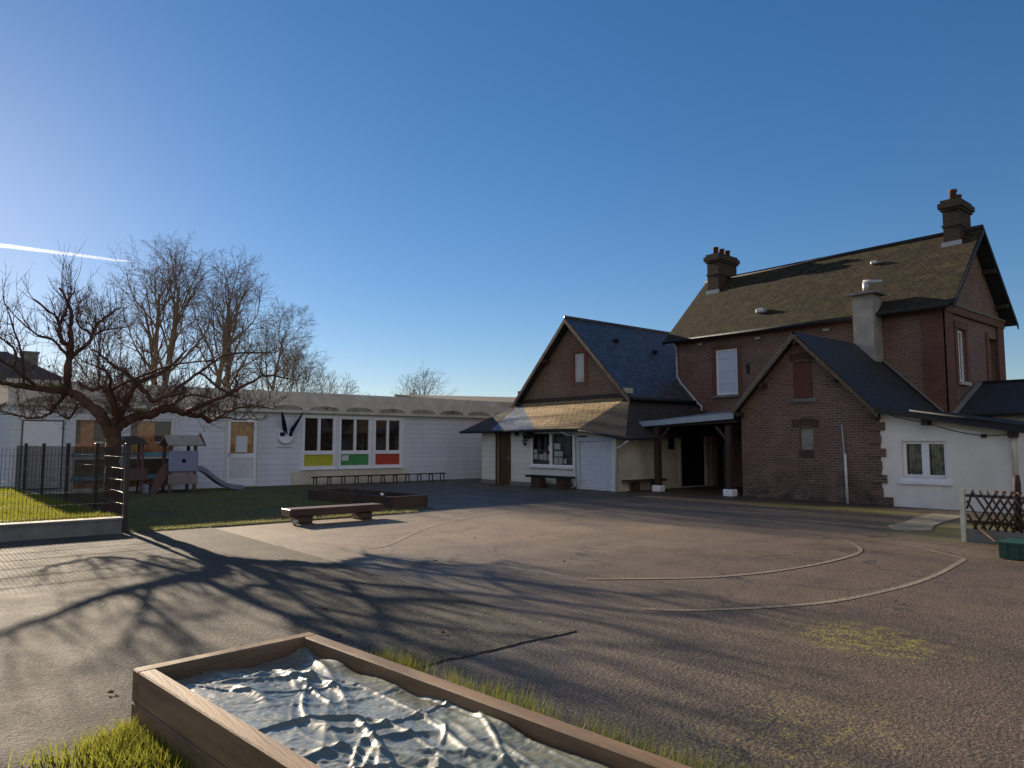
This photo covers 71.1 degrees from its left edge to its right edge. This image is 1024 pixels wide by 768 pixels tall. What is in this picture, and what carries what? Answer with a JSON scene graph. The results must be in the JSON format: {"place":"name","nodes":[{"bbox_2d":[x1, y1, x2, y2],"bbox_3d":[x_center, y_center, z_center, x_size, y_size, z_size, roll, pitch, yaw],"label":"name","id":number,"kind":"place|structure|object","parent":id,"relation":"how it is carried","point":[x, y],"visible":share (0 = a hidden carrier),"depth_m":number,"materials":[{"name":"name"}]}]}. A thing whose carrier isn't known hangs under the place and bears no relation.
{"place":"outdoors","nodes":[
{"label":"outdoors","id":0,"kind":"place"},
{"bbox_2d":[0,351,62,380],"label":"house","id":1,"kind":"structure","parent":0,"point":[30,355],"depth_m":35.29,"materials":[{"name":"grey tile"}]},
{"bbox_2d":[0,485,115,522],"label":"meadow grass","id":2,"kind":"structure","parent":0,"point":[15,501],"depth_m":13.43,"materials":[{"name":"green plant"}]},
{"bbox_2d":[43,484,431,532],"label":"lawn","id":3,"kind":"structure","parent":0,"point":[298,490],"depth_m":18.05,"materials":[{"name":"green plant"}]},
{"bbox_2d":[121,436,148,491],"bbox_3d":[-11.445,2.429,21.521,0.800,1.720,0.700,4,-6,-40],"label":"playhouse","id":4,"kind":"object","parent":3,"relation":"on","point":[137,474],"visible":0.57,"depth_m":21.41,"materials":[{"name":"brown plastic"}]},
{"bbox_2d":[0,239,297,515],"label":"fruit tree","id":5,"kind":"object","parent":3,"relation":"on","point":[116,422],"visible":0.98,"depth_m":14.61,"materials":[{"name":"brown plant"}]},
{"bbox_2d":[141,433,243,493],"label":"slide tower","id":6,"kind":"structure","parent":3,"relation":"on","point":[182,465],"depth_m":21.76,"materials":[{"name":"grey plastic"}]},
{"bbox_2d":[308,478,427,508],"bbox_3d":[-3.692,2.702,17.980,1.100,0.591,3.700,5,-7,-44],"label":"raised bed","id":7,"kind":"object","parent":3,"relation":"on","point":[387,499],"visible":0.99,"depth_m":17.44,"materials":[{"name":"wood"}]},
{"bbox_2d":[0,527,576,767],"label":"driveway","id":8,"kind":"structure","parent":0,"point":[87,623],"depth_m":6.20,"materials":[{"name":"grey concrete"}]},
{"bbox_2d":[0,638,775,767],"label":"planter grass","id":9,"kind":"structure","parent":8,"relation":"on","point":[138,746],"depth_m":3.34,"materials":[{"name":"green plant"}]},
{"bbox_2d":[0,0,1023,396],"label":"sky","id":10,"kind":"structure","parent":0,"point":[442,183],"materials":[{"name":"blue"}]},
{"bbox_2d":[127,478,1023,767],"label":"asphalt yard","id":11,"kind":"structure","parent":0,"point":[927,672],"depth_m":6.35,"materials":[{"name":"grey asphalt"}]},
{"bbox_2d":[0,516,123,541],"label":"kerb wall","id":12,"kind":"structure","parent":11,"relation":"on","point":[30,530],"depth_m":11.44,"materials":[{"name":"grey concrete"}]},
{"bbox_2d":[0,443,130,532],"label":"fence","id":13,"kind":"object","parent":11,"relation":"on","point":[97,472],"visible":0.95,"depth_m":13.94,"materials":[{"name":"metal"}]},
{"bbox_2d":[281,503,382,523],"bbox_3d":[-3.477,2.521,13.980,1.950,0.280,0.420,4,-6,-40],"label":"timber bench","id":14,"kind":"object","parent":11,"relation":"on","point":[302,515],"visible":0.99,"depth_m":13.77,"materials":[{"name":"brown wood"}]},
{"bbox_2d":[311,473,445,485],"bbox_3d":[-4.913,3.603,27.234,5.650,0.325,0.310,4,-6,-40],"label":"long bench","id":15,"kind":"object","parent":11,"relation":"on","point":[355,476],"visible":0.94,"depth_m":27.11,"materials":[{"name":"wood"}]},
{"bbox_2d":[131,632,692,767],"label":"sandpit planter","id":16,"kind":"object","parent":11,"relation":"on","point":[197,727],"visible":0.57,"depth_m":3.29,"materials":[{"name":"brown wood"}]},
{"bbox_2d":[176,646,609,767],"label":"plastic sheet","id":17,"kind":"object","parent":16,"relation":"in","point":[307,703],"visible":0.93,"depth_m":3.22,"materials":[{"name":"white plastic"}]},
{"bbox_2d":[525,475,575,489],"bbox_3d":[1.268,3.298,24.132,0.360,0.420,2.100,4,-6,-40],"label":"bench","id":18,"kind":"object","parent":11,"relation":"on","point":[562,482],"visible":1,"depth_m":23.70,"materials":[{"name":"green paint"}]},
{"bbox_2d":[459,397,724,491],"bbox_3d":[2.729,2.218,26.709,5.540,3.200,8.970,4,-6,-40],"label":"entry porch","id":19,"kind":"object","parent":11,"relation":"on","point":[605,444],"visible":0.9,"depth_m":24.47,"materials":[{"name":"beige paint"}]},
{"bbox_2d":[499,433,508,483],"bbox_3d":[-0.266,2.769,26.699,0.070,1.900,0.774,4,-6,-40],"label":"door","id":20,"kind":"structure","parent":19,"relation":"in","point":[503,437],"depth_m":26.75,"materials":[{"name":"brown wood"}]},
{"bbox_2d":[522,432,534,445],"bbox_3d":[0.593,1.932,25.297,0.252,0.540,0.651,4,-6,-40],"label":"hanging plant","id":21,"kind":"object","parent":19,"relation":"hanging from","point":[527,435],"visible":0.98,"depth_m":25.34,"materials":[{"name":"green plant"}]},
{"bbox_2d":[529,432,573,468],"bbox_3d":[1.452,2.257,24.765,0.380,1.400,2.300,4,-6,-40],"label":"window","id":22,"kind":"structure","parent":19,"relation":"in","point":[552,449],"depth_m":24.79,"materials":[{"name":"white paint"}]},
{"bbox_2d":[679,436,708,487],"bbox_3d":[6.300,2.590,24.972,1.620,2.070,0.120,4,-6,-40],"label":"door","id":23,"kind":"structure","parent":19,"relation":"in","point":[691,449],"depth_m":25.00,"materials":[{"name":"black paint"}]},
{"bbox_2d":[511,315,699,463],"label":"gabled wing","id":24,"kind":"structure","parent":11,"relation":"on","point":[583,359],"depth_m":26.53,"materials":[{"name":"tile"}]},
{"bbox_2d":[622,478,666,491],"bbox_3d":[4.257,3.226,22.904,1.850,0.360,0.300,4,-6,-40],"label":"bench","id":25,"kind":"object","parent":11,"relation":"on","point":[635,485],"visible":0.64,"depth_m":22.54,"materials":[{"name":"brown wood"}]},
{"bbox_2d":[368,489,966,610],"bbox_3d":[1.877,2.766,15.241,9.535,0.002,17.364,1,-5,-10],"label":"court marking","id":26,"kind":"object","parent":11,"relation":"on","point":[948,568],"visible":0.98,"depth_m":8.40,"materials":[{"name":"white paint"}]},
{"bbox_2d":[639,411,736,496],"bbox_3d":[6.587,2.062,23.137,4.180,2.720,4.000,4,-6,-40],"label":"canopy","id":27,"kind":"object","parent":11,"relation":"on","point":[655,426],"visible":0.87,"depth_m":22.13,"materials":[{"name":"white paint"}]},
{"bbox_2d":[730,279,943,505],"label":"brick outbuilding","id":28,"kind":"structure","parent":11,"relation":"on","point":[812,425],"depth_m":19.17,"materials":[{"name":"brick"}]},
{"bbox_2d":[662,189,1018,486],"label":"brick house","id":29,"kind":"structure","parent":11,"relation":"on","point":[945,312],"depth_m":22.90,"materials":[{"name":"brown brick"}]},
{"bbox_2d":[716,420,723,485],"bbox_3d":[7.351,2.406,25.352,0.140,2.400,0.150,4,-6,-40],"label":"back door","id":30,"kind":"structure","parent":29,"relation":"in","point":[719,438],"depth_m":25.28,"materials":[{"name":"brown paint"}]},
{"bbox_2d":[713,348,739,397],"bbox_3d":[7.604,-0.385,25.390,0.180,1.710,1.070,4,-6,-40],"label":"window","id":31,"kind":"structure","parent":29,"relation":"in","point":[726,359],"depth_m":25.43,"materials":[{"name":"white paint"}]},
{"bbox_2d":[957,330,971,385],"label":"window","id":32,"kind":"structure","parent":29,"relation":"in","point":[960,348],"depth_m":21.01,"materials":[{"name":"white paint"}]},
{"bbox_2d":[989,340,992,380],"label":"bricked window","id":33,"kind":"structure","parent":29,"relation":"in","point":[990,348],"depth_m":22.91,"materials":[{"name":"red brick"}]},
{"bbox_2d":[874,406,1023,513],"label":"white extension","id":34,"kind":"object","parent":11,"relation":"on","point":[982,454],"visible":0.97,"depth_m":16.39,"materials":[{"name":"paint"}]},
{"bbox_2d":[897,441,952,485],"bbox_3d":[9.692,1.843,16.815,0.280,1.010,1.160,4,-6,-40],"label":"window","id":35,"kind":"structure","parent":34,"relation":"in","point":[920,465],"depth_m":16.81,"materials":[{"name":"white paint"}]},
{"bbox_2d":[952,379,1023,420],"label":"roof","id":36,"kind":"structure","parent":34,"relation":"attached to","point":[1002,399],"depth_m":19.92,"materials":[{"name":"tile"}]},
{"bbox_2d":[959,489,1023,544],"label":"lattice fence","id":37,"kind":"object","parent":11,"relation":"on","point":[975,534],"visible":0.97,"depth_m":10.76,"materials":[{"name":"wood"}]},
{"bbox_2d":[995,538,1023,560],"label":"plastic crate","id":38,"kind":"object","parent":11,"relation":"on","point":[1011,548],"visible":1,"depth_m":9.27,"materials":[{"name":"green plastic"}]},
{"bbox_2d":[1012,475,1021,531],"bbox_3d":[7.648,1.895,10.846,0.120,1.021,0.109,-2,-5,28],"label":"wooden stake","id":39,"kind":"object","parent":11,"relation":"on","point":[1016,483],"visible":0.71,"depth_m":10.82,"materials":[{"name":"wood"}]},
{"bbox_2d":[889,513,967,531],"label":"concrete path","id":40,"kind":"structure","parent":0,"point":[928,522],"depth_m":13.52,"materials":[{"name":"grey concrete"}]},
{"label":"ground","id":41,"kind":"structure","parent":0,"visible":0},
{"bbox_2d":[49,287,142,381],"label":"bare tree","id":42,"kind":"object","parent":41,"relation":"on","point":[99,347],"visible":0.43,"depth_m":43.96,"materials":[{"name":"brown plant"}]},
{"bbox_2d":[80,352,133,382],"bbox_3d":[-19.212,1.431,34.420,5.088,5.864,4.783,4,-6,-40],"label":"bare shrub","id":43,"kind":"object","parent":41,"relation":"on","point":[101,371],"visible":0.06,"depth_m":33.39,"materials":[{"name":"brown plant"}]},
{"bbox_2d":[119,349,183,385],"bbox_3d":[-18.390,1.366,36.226,4.918,6.298,4.691,0,-5,3],"label":"bare shrub","id":44,"kind":"object","parent":41,"relation":"on","point":[168,380],"visible":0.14,"depth_m":36.64,"materials":[{"name":"brown plant"}]},
{"bbox_2d":[95,230,231,384],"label":"bare tree","id":45,"kind":"object","parent":41,"relation":"on","point":[158,307],"visible":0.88,"depth_m":46.19,"materials":[{"name":"brown plant"}]},
{"bbox_2d":[161,243,305,388],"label":"bare tree","id":46,"kind":"object","parent":41,"relation":"on","point":[231,318],"visible":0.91,"depth_m":45.83,"materials":[{"name":"brown plant"}]},
{"bbox_2d":[0,378,512,494],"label":"school building","id":47,"kind":"structure","parent":41,"relation":"on","point":[340,434],"depth_m":25.80,"materials":[{"name":"white paint"}]},
{"bbox_2d":[71,418,105,490],"bbox_3d":[-12.803,2.103,21.707,0.920,2.200,0.205,4,-6,-40],"label":"window","id":48,"kind":"structure","parent":47,"relation":"in","point":[86,433],"depth_m":21.73,"materials":[{"name":"white glass"}]},
{"bbox_2d":[128,419,172,488],"bbox_3d":[-11.521,2.192,22.774,1.300,2.200,0.205,4,-6,-40],"label":"window","id":49,"kind":"structure","parent":47,"relation":"in","point":[153,432],"depth_m":22.84,"materials":[{"name":"white glass"}]},
{"bbox_2d":[226,419,256,485],"bbox_3d":[-9.283,2.348,24.597,1.000,2.290,0.182,4,-6,-40],"label":"door","id":50,"kind":"structure","parent":47,"relation":"in","point":[240,467],"depth_m":24.61,"materials":[{"name":"white paint"}]},
{"bbox_2d":[278,429,292,443],"bbox_3d":[-8.087,1.933,25.571,0.577,0.660,0.070,4,-6,-40],"label":"shield plaque","id":51,"kind":"object","parent":47,"relation":"attached to","point":[284,437],"visible":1,"depth_m":25.53,"materials":[{"name":"white paint"}]},
{"bbox_2d":[281,412,287,434],"bbox_3d":[-8.071,1.395,25.358,0.141,0.836,0.487,0,-5,3],"label":"flag","id":52,"kind":"object","parent":51,"relation":"attached to","point":[284,427],"visible":1,"depth_m":25.36,"materials":[{"name":"blue fabric"}]},
{"bbox_2d":[290,413,302,434],"bbox_3d":[-7.707,1.418,25.640,0.496,0.837,0.091,0,-5,0],"label":"flag","id":53,"kind":"object","parent":51,"relation":"attached to","point":[293,427],"visible":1,"depth_m":25.64,"materials":[{"name":"blue fabric"}]},
{"bbox_2d":[300,415,336,469],"bbox_3d":[-7.111,2.152,26.401,1.420,2.000,0.150,4,-6,-40],"label":"window","id":54,"kind":"structure","parent":47,"relation":"in","point":[318,440],"depth_m":26.40,"materials":[{"name":"white paint"}]},
{"bbox_2d":[337,416,372,468],"bbox_3d":[-5.990,2.235,27.334,1.460,1.990,0.150,4,-6,-40],"label":"window","id":55,"kind":"structure","parent":47,"relation":"in","point":[354,432],"depth_m":27.34,"materials":[{"name":"white paint"}]},
{"bbox_2d":[372,417,402,467],"bbox_3d":[-4.901,2.315,28.241,1.380,1.980,0.150,4,-6,-40],"label":"window","id":56,"kind":"structure","parent":47,"relation":"in","point":[387,432],"depth_m":28.23,"materials":[{"name":"white paint"}]},
{"bbox_2d":[219,296,320,390],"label":"bare tree","id":57,"kind":"object","parent":41,"relation":"on","point":[272,338],"visible":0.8,"depth_m":47.42,"materials":[{"name":"brown plant"}]},
{"bbox_2d":[249,331,330,392],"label":"bare tree","id":58,"kind":"object","parent":41,"relation":"on","point":[305,376],"visible":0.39,"depth_m":56.59,"materials":[{"name":"brown plant"}]},
{"bbox_2d":[298,360,359,394],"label":"bare shrub","id":59,"kind":"object","parent":41,"relation":"on","point":[327,389],"visible":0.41,"depth_m":45.95,"materials":[{"name":"brown plant"}]},
{"bbox_2d":[332,380,356,394],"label":"bare tree","id":60,"kind":"object","parent":41,"relation":"on","point":[348,390],"visible":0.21,"depth_m":60.87,"materials":[{"name":"brown plant"}]},
{"bbox_2d":[391,363,455,396],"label":"bare tree","id":61,"kind":"object","parent":41,"relation":"on","point":[419,387],"visible":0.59,"depth_m":60.96,"materials":[{"name":"brown plant"}]},
{"bbox_2d":[395,391,519,401],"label":"hall","id":62,"kind":"structure","parent":41,"relation":"on","point":[496,399],"depth_m":37.95,"materials":[{"name":"grey tile"}]}
]}

